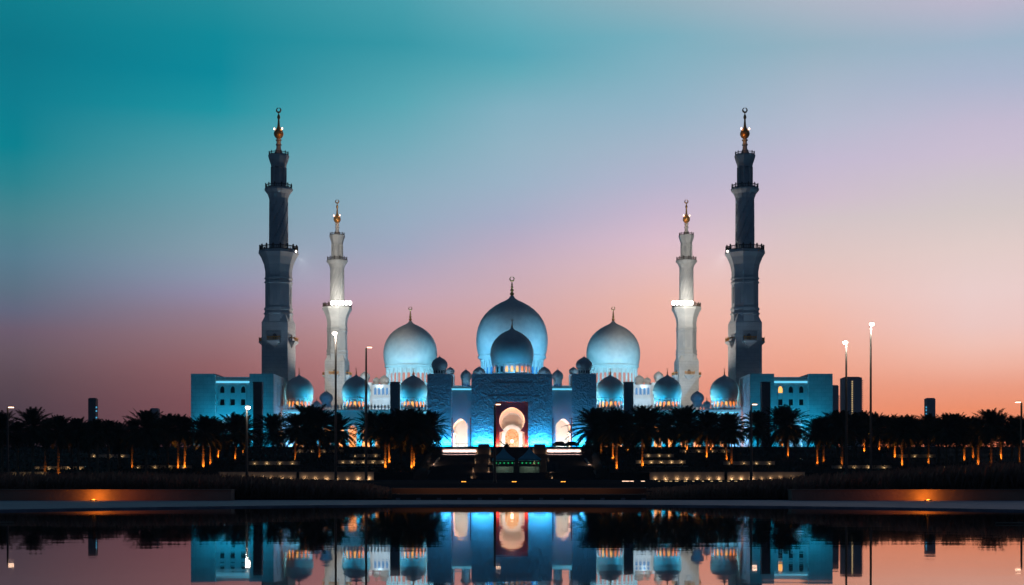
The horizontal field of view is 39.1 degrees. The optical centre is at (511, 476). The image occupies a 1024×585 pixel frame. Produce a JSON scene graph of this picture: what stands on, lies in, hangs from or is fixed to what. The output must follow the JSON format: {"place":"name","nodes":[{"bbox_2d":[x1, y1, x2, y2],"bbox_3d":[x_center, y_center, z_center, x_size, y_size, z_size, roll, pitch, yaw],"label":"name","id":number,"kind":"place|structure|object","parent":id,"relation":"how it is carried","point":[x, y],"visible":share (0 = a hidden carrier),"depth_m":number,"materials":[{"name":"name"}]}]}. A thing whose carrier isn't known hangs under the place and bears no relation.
{"place":"outdoors","nodes":[
{"label":"outdoors","id":0,"kind":"place"},
{"bbox_2d":[0,489,235,499],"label":"wall","id":1,"kind":"structure","parent":0,"point":[117,494],"depth_m":31.80,"materials":[{"name":"stone"}]},
{"bbox_2d":[235,480,787,499],"bbox_3d":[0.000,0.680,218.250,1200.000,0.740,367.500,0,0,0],"label":"plaza ground","id":2,"kind":"structure","parent":0,"point":[649,484],"depth_m":58.67,"materials":[{"name":"stone"}]},
{"bbox_2d":[6,406,13,474],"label":"street lamp","id":3,"kind":"object","parent":2,"relation":"on","point":[7,456],"visible":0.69,"depth_m":84.95,"materials":[{"name":"metal"}]},
{"bbox_2d":[0,410,30,474],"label":"date palm","id":4,"kind":"object","parent":2,"relation":"on","point":[3,428],"visible":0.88,"depth_m":299.60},
{"bbox_2d":[9,421,30,473],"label":"date palm","id":5,"kind":"object","parent":2,"relation":"on","point":[17,460],"visible":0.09,"depth_m":329.75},
{"bbox_2d":[5,406,60,472],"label":"date palm","id":6,"kind":"object","parent":2,"relation":"on","point":[34,432],"visible":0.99,"depth_m":298.94,"materials":[{"name":"plant"}]},
{"bbox_2d":[34,414,76,472],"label":"date palm","id":7,"kind":"object","parent":2,"relation":"on","point":[60,441],"visible":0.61,"depth_m":318.52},
{"bbox_2d":[60,416,91,472],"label":"date palm","id":8,"kind":"object","parent":2,"relation":"on","point":[77,425],"visible":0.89,"depth_m":309.25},
{"bbox_2d":[72,421,102,473],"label":"date palm","id":9,"kind":"object","parent":2,"relation":"on","point":[84,447],"visible":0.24,"depth_m":338.98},
{"bbox_2d":[79,418,115,473],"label":"date palm","id":10,"kind":"object","parent":2,"relation":"on","point":[97,437],"visible":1,"depth_m":299.26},
{"bbox_2d":[92,419,124,472],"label":"date palm","id":11,"kind":"object","parent":2,"relation":"on","point":[111,424],"visible":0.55,"depth_m":319.54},
{"bbox_2d":[115,409,177,473],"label":"date palm","id":12,"kind":"object","parent":2,"relation":"on","point":[148,429],"visible":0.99,"depth_m":333.38,"materials":[{"name":"plant"}]},
{"bbox_2d":[245,405,249,477],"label":"street lamp","id":13,"kind":"object","parent":2,"relation":"on","point":[247,407],"visible":0.77,"depth_m":84.94,"materials":[{"name":"metal"}]},
{"bbox_2d":[332,331,336,480],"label":"street lamp","id":14,"kind":"object","parent":2,"relation":"on","point":[335,441],"visible":0.85,"depth_m":84.95,"materials":[{"name":"metal"}]},
{"bbox_2d":[364,346,371,482],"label":"street lamp","id":15,"kind":"object","parent":2,"relation":"on","point":[366,478],"visible":0.98,"depth_m":84.94,"materials":[{"name":"metal"}]},
{"bbox_2d":[493,403,499,482],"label":"street lamp","id":16,"kind":"object","parent":2,"relation":"on","point":[494,472],"visible":1,"depth_m":84.94,"materials":[{"name":"metal"}]},
{"bbox_2d":[423,479,600,479],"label":"kerb","id":17,"kind":"structure","parent":2,"relation":"on","point":[512,479],"depth_m":377.00,"materials":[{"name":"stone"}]},
{"bbox_2d":[749,403,756,480],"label":"street lamp","id":18,"kind":"object","parent":2,"relation":"on","point":[751,470],"visible":0.82,"depth_m":84.94,"materials":[{"name":"metal"}]},
{"bbox_2d":[843,340,847,473],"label":"street lamp","id":19,"kind":"object","parent":2,"relation":"on","point":[845,342],"visible":0.82,"depth_m":84.95,"materials":[{"name":"metal"}]},
{"bbox_2d":[869,322,873,472],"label":"street lamp","id":20,"kind":"object","parent":2,"relation":"on","point":[871,324],"visible":0.81,"depth_m":84.94,"materials":[{"name":"metal"}]},
{"bbox_2d":[917,412,973,466],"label":"date palm","id":21,"kind":"object","parent":2,"relation":"on","point":[947,433],"visible":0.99,"depth_m":338.59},
{"bbox_2d":[963,408,1019,462],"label":"date palm","id":22,"kind":"object","parent":2,"relation":"on","point":[990,430],"visible":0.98,"depth_m":336.50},
{"bbox_2d":[992,415,1023,463],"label":"date palm","id":23,"kind":"object","parent":2,"relation":"on","point":[1011,442],"visible":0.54,"depth_m":338.97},
{"bbox_2d":[1006,415,1023,444],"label":"date palm","id":24,"kind":"object","parent":2,"relation":"on","point":[1016,430],"visible":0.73,"depth_m":330.01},
{"bbox_2d":[1015,401,1022,464],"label":"street lamp","id":25,"kind":"object","parent":2,"relation":"on","point":[1021,441],"visible":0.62,"depth_m":84.95,"materials":[{"name":"metal"}]},
{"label":"stair landing","id":26,"kind":"object","parent":2,"relation":"on","visible":0},
{"bbox_2d":[492,448,514,472],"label":"canopy tent","id":27,"kind":"object","parent":26,"relation":"on","point":[503,455],"visible":0.86,"depth_m":390.97,"materials":[{"name":"teal fabric"}]},
{"bbox_2d":[518,448,540,472],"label":"canopy tent","id":28,"kind":"object","parent":26,"relation":"on","point":[529,455],"visible":1,"depth_m":391.59,"materials":[{"name":"teal fabric"}]},
{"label":"planting bed","id":29,"kind":"structure","parent":2,"relation":"on","visible":0},
{"bbox_2d":[0,460,1023,498],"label":"ornamental grass","id":30,"kind":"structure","parent":29,"relation":"on","point":[1002,475],"depth_m":32.91,"materials":[{"name":"plant"}]},
{"bbox_2d":[0,506,1023,584],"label":"water","id":31,"kind":"structure","parent":0,"point":[511,545],"depth_m":11.40,"materials":[{"name":"black liquid"}]},
{"bbox_2d":[0,447,1023,479],"bbox_3d":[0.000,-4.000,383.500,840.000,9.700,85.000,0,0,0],"label":"garden terraces","id":32,"kind":"object","parent":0,"point":[423,468],"visible":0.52,"depth_m":371.74,"materials":[{"name":"plant"}]},
{"bbox_2d":[56,418,83,470],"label":"date palm","id":33,"kind":"object","parent":32,"relation":"on","point":[71,457],"visible":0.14,"depth_m":344.75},
{"bbox_2d":[103,422,138,468],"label":"date palm","id":34,"kind":"object","parent":32,"relation":"on","point":[118,448],"visible":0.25,"depth_m":349.20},
{"bbox_2d":[115,418,140,470],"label":"date palm","id":35,"kind":"object","parent":32,"relation":"on","point":[130,422],"visible":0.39,"depth_m":344.15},
{"bbox_2d":[155,413,191,468],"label":"date palm","id":36,"kind":"object","parent":32,"relation":"on","point":[167,448],"visible":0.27,"depth_m":349.21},
{"bbox_2d":[159,413,199,471],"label":"date palm","id":37,"kind":"object","parent":32,"relation":"on","point":[177,419],"visible":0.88,"depth_m":343.07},
{"bbox_2d":[162,416,200,470],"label":"date palm","id":38,"kind":"object","parent":32,"relation":"on","point":[181,438],"visible":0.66,"depth_m":344.88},
{"bbox_2d":[183,414,228,470],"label":"date palm","id":39,"kind":"object","parent":32,"relation":"on","point":[204,434],"visible":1,"depth_m":344.60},
{"bbox_2d":[192,416,236,466],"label":"date palm","id":40,"kind":"object","parent":32,"relation":"on","point":[217,421],"visible":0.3,"depth_m":354.60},
{"bbox_2d":[215,412,265,461],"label":"date palm","id":41,"kind":"object","parent":32,"relation":"on","point":[236,420],"visible":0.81,"depth_m":364.28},
{"bbox_2d":[225,414,267,455],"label":"date palm","id":42,"kind":"object","parent":32,"relation":"on","point":[251,432],"visible":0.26,"depth_m":383.82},
{"bbox_2d":[252,413,292,447],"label":"date palm","id":43,"kind":"object","parent":32,"relation":"on","point":[270,423],"visible":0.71,"depth_m":425.62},
{"bbox_2d":[248,461,300,464],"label":"retaining wall","id":44,"kind":"structure","parent":32,"relation":"on","point":[271,462],"depth_m":358.00,"materials":[{"name":"stone"}]},
{"bbox_2d":[272,412,316,460],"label":"date palm","id":45,"kind":"object","parent":32,"relation":"on","point":[295,433],"visible":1,"depth_m":364.56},
{"bbox_2d":[272,403,344,460],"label":"date palm","id":46,"kind":"object","parent":32,"relation":"on","point":[307,410],"visible":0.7,"depth_m":369.38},
{"bbox_2d":[297,409,348,459],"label":"date palm","id":47,"kind":"object","parent":32,"relation":"on","point":[326,438],"visible":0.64,"depth_m":369.90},
{"bbox_2d":[328,412,360,451],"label":"date palm","id":48,"kind":"object","parent":32,"relation":"on","point":[346,436],"visible":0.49,"depth_m":396.94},
{"bbox_2d":[338,460,387,463],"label":"retaining wall","id":49,"kind":"structure","parent":32,"relation":"on","point":[360,461],"depth_m":359.00,"materials":[{"name":"stone"}]},
{"bbox_2d":[349,410,379,448],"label":"date palm","id":50,"kind":"object","parent":32,"relation":"on","point":[360,431],"visible":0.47,"depth_m":418.31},
{"bbox_2d":[357,411,408,470],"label":"date palm","id":51,"kind":"object","parent":32,"relation":"on","point":[382,432],"visible":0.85,"depth_m":344.15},
{"bbox_2d":[370,407,415,463],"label":"date palm","id":52,"kind":"object","parent":32,"relation":"on","point":[398,412],"visible":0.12,"depth_m":361.64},
{"bbox_2d":[386,408,438,471],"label":"date palm","id":53,"kind":"object","parent":32,"relation":"on","point":[410,418],"visible":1,"depth_m":342.10,"materials":[{"name":"plant"}]},
{"bbox_2d":[390,416,443,468],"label":"date palm","id":54,"kind":"object","parent":32,"relation":"on","point":[419,448],"visible":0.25,"depth_m":349.49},
{"bbox_2d":[409,411,448,453],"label":"date palm","id":55,"kind":"object","parent":32,"relation":"on","point":[432,430],"visible":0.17,"depth_m":395.44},
{"bbox_2d":[423,410,453,446],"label":"date palm","id":56,"kind":"object","parent":32,"relation":"on","point":[434,414],"visible":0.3,"depth_m":414.15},
{"bbox_2d":[0,444,1023,471],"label":"undergrowth","id":57,"kind":"object","parent":32,"relation":"on","point":[397,470],"visible":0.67,"depth_m":367.19,"materials":[{"name":"green plant"}]},
{"bbox_2d":[565,406,606,449],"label":"date palm","id":58,"kind":"object","parent":32,"relation":"on","point":[583,417],"visible":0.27,"depth_m":418.35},
{"bbox_2d":[569,407,626,454],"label":"date palm","id":59,"kind":"object","parent":32,"relation":"on","point":[595,417],"visible":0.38,"depth_m":388.19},
{"bbox_2d":[588,409,633,461],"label":"date palm","id":60,"kind":"object","parent":32,"relation":"on","point":[603,430],"visible":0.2,"depth_m":365.35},
{"bbox_2d":[589,408,642,471],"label":"date palm","id":61,"kind":"object","parent":32,"relation":"on","point":[614,434],"visible":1,"depth_m":341.71,"materials":[{"name":"plant"}]},
{"bbox_2d":[621,405,672,469],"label":"date palm","id":62,"kind":"object","parent":32,"relation":"on","point":[643,415],"visible":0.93,"depth_m":347.33,"materials":[{"name":"plant"}]},
{"bbox_2d":[632,406,679,452],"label":"date palm","id":63,"kind":"object","parent":32,"relation":"on","point":[656,418],"visible":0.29,"depth_m":398.17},
{"bbox_2d":[636,460,685,463],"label":"retaining wall","id":64,"kind":"structure","parent":32,"relation":"on","point":[662,461],"depth_m":359.00,"materials":[{"name":"stone"}]},
{"bbox_2d":[656,412,681,447],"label":"date palm","id":65,"kind":"object","parent":32,"relation":"on","point":[666,431],"visible":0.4,"depth_m":418.17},
{"bbox_2d":[656,404,703,447],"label":"date palm","id":66,"kind":"object","parent":32,"relation":"on","point":[682,442],"visible":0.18,"depth_m":423.08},
{"bbox_2d":[664,407,703,452],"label":"date palm","id":67,"kind":"object","parent":32,"relation":"on","point":[685,418],"visible":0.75,"depth_m":398.02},
{"bbox_2d":[681,410,723,460],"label":"date palm","id":68,"kind":"object","parent":32,"relation":"on","point":[704,423],"visible":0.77,"depth_m":370.94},
{"bbox_2d":[679,449,729,452],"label":"retaining wall","id":69,"kind":"structure","parent":32,"relation":"on","point":[699,450],"depth_m":400.00,"materials":[{"name":"stone"}]},
{"bbox_2d":[700,412,749,460],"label":"date palm","id":70,"kind":"object","parent":32,"relation":"on","point":[720,440],"visible":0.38,"depth_m":361.26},
{"bbox_2d":[706,412,755,466],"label":"date palm","id":71,"kind":"object","parent":32,"relation":"on","point":[730,424],"visible":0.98,"depth_m":353.97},
{"bbox_2d":[723,461,774,464],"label":"retaining wall","id":72,"kind":"structure","parent":32,"relation":"on","point":[748,462],"depth_m":358.00,"materials":[{"name":"stone"}]},
{"bbox_2d":[754,404,808,448],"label":"date palm","id":73,"kind":"object","parent":32,"relation":"on","point":[770,429],"visible":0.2,"depth_m":417.75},
{"bbox_2d":[760,405,816,458],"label":"date palm","id":74,"kind":"object","parent":32,"relation":"on","point":[787,432],"visible":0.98,"depth_m":374.65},
{"bbox_2d":[797,418,837,466],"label":"date palm","id":75,"kind":"object","parent":32,"relation":"on","point":[814,428],"visible":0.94,"depth_m":353.80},
{"bbox_2d":[799,415,848,464],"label":"date palm","id":76,"kind":"object","parent":32,"relation":"on","point":[827,445],"visible":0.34,"depth_m":359.38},
{"bbox_2d":[815,410,857,457],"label":"date palm","id":77,"kind":"object","parent":32,"relation":"on","point":[837,412],"visible":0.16,"depth_m":378.59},
{"bbox_2d":[818,414,865,467],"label":"date palm","id":78,"kind":"object","parent":32,"relation":"on","point":[839,431],"visible":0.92,"depth_m":350.87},
{"bbox_2d":[837,411,874,458],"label":"date palm","id":79,"kind":"object","parent":32,"relation":"on","point":[858,418],"visible":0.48,"depth_m":376.35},
{"bbox_2d":[831,465,891,467],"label":"retaining wall","id":80,"kind":"structure","parent":32,"relation":"on","point":[858,466],"depth_m":352.00,"materials":[{"name":"stone"}]},
{"bbox_2d":[852,410,881,454],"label":"date palm","id":81,"kind":"object","parent":32,"relation":"on","point":[867,425],"visible":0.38,"depth_m":388.77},
{"bbox_2d":[867,415,887,452],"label":"date palm","id":82,"kind":"object","parent":32,"relation":"on","point":[879,422],"visible":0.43,"depth_m":398.46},
{"bbox_2d":[872,416,899,460],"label":"date palm","id":83,"kind":"object","parent":32,"relation":"on","point":[889,446],"visible":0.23,"depth_m":371.74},
{"bbox_2d":[875,414,926,468],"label":"date palm","id":84,"kind":"object","parent":32,"relation":"on","point":[898,438],"visible":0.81,"depth_m":350.80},
{"bbox_2d":[887,415,929,468],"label":"date palm","id":85,"kind":"object","parent":32,"relation":"on","point":[907,435],"visible":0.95,"depth_m":348.71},
{"bbox_2d":[916,413,941,466],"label":"date palm","id":86,"kind":"object","parent":32,"relation":"on","point":[926,420],"visible":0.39,"depth_m":355.28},
{"bbox_2d":[936,412,980,465],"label":"date palm","id":87,"kind":"object","parent":32,"relation":"on","point":[963,418],"visible":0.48,"depth_m":343.88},
{"bbox_2d":[963,419,992,464],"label":"date palm","id":88,"kind":"object","parent":32,"relation":"on","point":[977,440],"visible":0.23,"depth_m":349.03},
{"bbox_2d":[0,500,1023,510],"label":"pool paving","id":89,"kind":"structure","parent":0,"point":[980,505],"depth_m":28.25,"materials":[{"name":"stone"}]},
{"bbox_2d":[392,488,646,499],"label":"pool steps","id":90,"kind":"structure","parent":89,"relation":"on","point":[517,493],"depth_m":33.60,"materials":[{"name":"brown stone"}]},
{"bbox_2d":[0,0,1023,446],"label":"sky","id":91,"kind":"structure","parent":0,"point":[464,148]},
{"bbox_2d":[787,489,1023,499],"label":"wall","id":92,"kind":"structure","parent":0,"point":[905,494],"depth_m":31.80,"materials":[{"name":"stone"}]},
{"bbox_3d":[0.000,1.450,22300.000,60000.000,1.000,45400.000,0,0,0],"label":"ground","id":93,"kind":"structure","parent":0,"visible":0},
{"bbox_2d":[88,398,97,421],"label":"tower building","id":94,"kind":"structure","parent":93,"relation":"on","point":[92,408],"depth_m":1900.00,"materials":[{"name":"black"}]},
{"bbox_2d":[219,472,296,479],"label":"retaining wall","id":95,"kind":"structure","parent":93,"relation":"on","point":[282,474],"depth_m":338.50,"materials":[{"name":"stone"}]},
{"bbox_2d":[299,472,373,479],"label":"retaining wall","id":96,"kind":"structure","parent":93,"relation":"on","point":[341,475],"depth_m":338.50,"materials":[{"name":"stone"}]},
{"bbox_2d":[428,449,595,478],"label":"great stair","id":97,"kind":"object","parent":93,"relation":"on","point":[460,466],"visible":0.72,"depth_m":409.55,"materials":[{"name":"stone"}]},
{"bbox_2d":[442,448,475,453],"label":"podium parapet","id":98,"kind":"structure","parent":97,"relation":"on","point":[458,450],"depth_m":420.00,"materials":[{"name":"white stone"}]},
{"bbox_2d":[471,444,490,478],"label":"stepped planter","id":99,"kind":"object","parent":97,"relation":"on","point":[482,458],"visible":0.77,"depth_m":411.00,"materials":[{"name":"stone"}]},
{"bbox_2d":[438,447,583,448],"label":"stair top","id":100,"kind":"object","parent":97,"relation":"on","point":[511,447],"visible":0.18,"depth_m":425.91,"materials":[{"name":"stone"}]},
{"bbox_2d":[533,444,552,478],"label":"stepped planter","id":101,"kind":"object","parent":97,"relation":"on","point":[539,450],"visible":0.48,"depth_m":411.00,"materials":[{"name":"stone"}]},
{"bbox_2d":[547,448,581,453],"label":"podium parapet","id":102,"kind":"structure","parent":97,"relation":"on","point":[564,451],"depth_m":420.00,"materials":[{"name":"white stone"}]},
{"bbox_2d":[650,472,723,479],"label":"retaining wall","id":103,"kind":"structure","parent":93,"relation":"on","point":[686,475],"depth_m":338.50,"materials":[{"name":"stone"}]},
{"bbox_2d":[727,472,804,479],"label":"retaining wall","id":104,"kind":"structure","parent":93,"relation":"on","point":[745,475],"depth_m":338.50,"materials":[{"name":"stone"}]},
{"bbox_2d":[833,385,839,446],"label":"tower building","id":105,"kind":"structure","parent":93,"relation":"on","point":[836,398],"depth_m":1900.00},
{"bbox_2d":[840,377,862,446],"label":"tower building","id":106,"kind":"structure","parent":93,"relation":"on","point":[854,394],"depth_m":1900.00,"materials":[{"name":"black"}]},
{"bbox_2d":[924,398,934,446],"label":"tower building","id":107,"kind":"structure","parent":93,"relation":"on","point":[929,405],"depth_m":1900.00,"materials":[{"name":"black"}]},
{"bbox_3d":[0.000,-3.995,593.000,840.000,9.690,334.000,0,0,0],"label":"mosque podium","id":108,"kind":"structure","parent":0,"visible":0},
{"bbox_2d":[252,382,262,446],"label":"stone pylon","id":109,"kind":"object","parent":108,"relation":"on","point":[258,398],"visible":0.71,"depth_m":431.00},
{"bbox_2d":[259,108,298,409],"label":"minaret","id":110,"kind":"object","parent":108,"relation":"on","point":[278,341],"visible":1,"depth_m":466.61,"materials":[{"name":"stone"}]},
{"bbox_2d":[322,200,351,409],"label":"minaret","id":111,"kind":"object","parent":108,"relation":"on","point":[337,316],"visible":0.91,"depth_m":622.78,"materials":[{"name":"white stone"}]},
{"bbox_2d":[390,382,399,446],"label":"stone pylon","id":112,"kind":"object","parent":108,"relation":"on","point":[394,395],"visible":0.5,"depth_m":440.00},
{"bbox_2d":[191,277,832,446],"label":"mosque","id":113,"kind":"structure","parent":108,"relation":"on","point":[512,376],"depth_m":444.56,"materials":[{"name":"white stone"}]},
{"bbox_2d":[19,427,1023,446],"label":"distant thicket","id":114,"kind":"object","parent":108,"relation":"on","point":[925,444],"visible":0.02,"depth_m":438.73,"materials":[{"name":"green plant"}]},
{"bbox_2d":[623,382,633,445],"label":"stone pylon","id":115,"kind":"object","parent":108,"relation":"on","point":[628,394],"visible":0.48,"depth_m":440.00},
{"bbox_2d":[671,200,700,409],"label":"minaret","id":116,"kind":"object","parent":108,"relation":"on","point":[686,374],"visible":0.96,"depth_m":622.58,"materials":[{"name":"white stone"}]},
{"bbox_2d":[725,108,764,409],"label":"minaret","id":117,"kind":"object","parent":108,"relation":"on","point":[745,341],"visible":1,"depth_m":466.61,"materials":[{"name":"white stone"}]},
{"bbox_2d":[740,410,775,446],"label":"date palm","id":118,"kind":"object","parent":108,"relation":"on","point":[756,416],"visible":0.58,"depth_m":428.11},
{"bbox_2d":[759,382,770,446],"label":"stone pylon","id":119,"kind":"object","parent":108,"relation":"on","point":[764,394],"visible":0.69,"depth_m":431.00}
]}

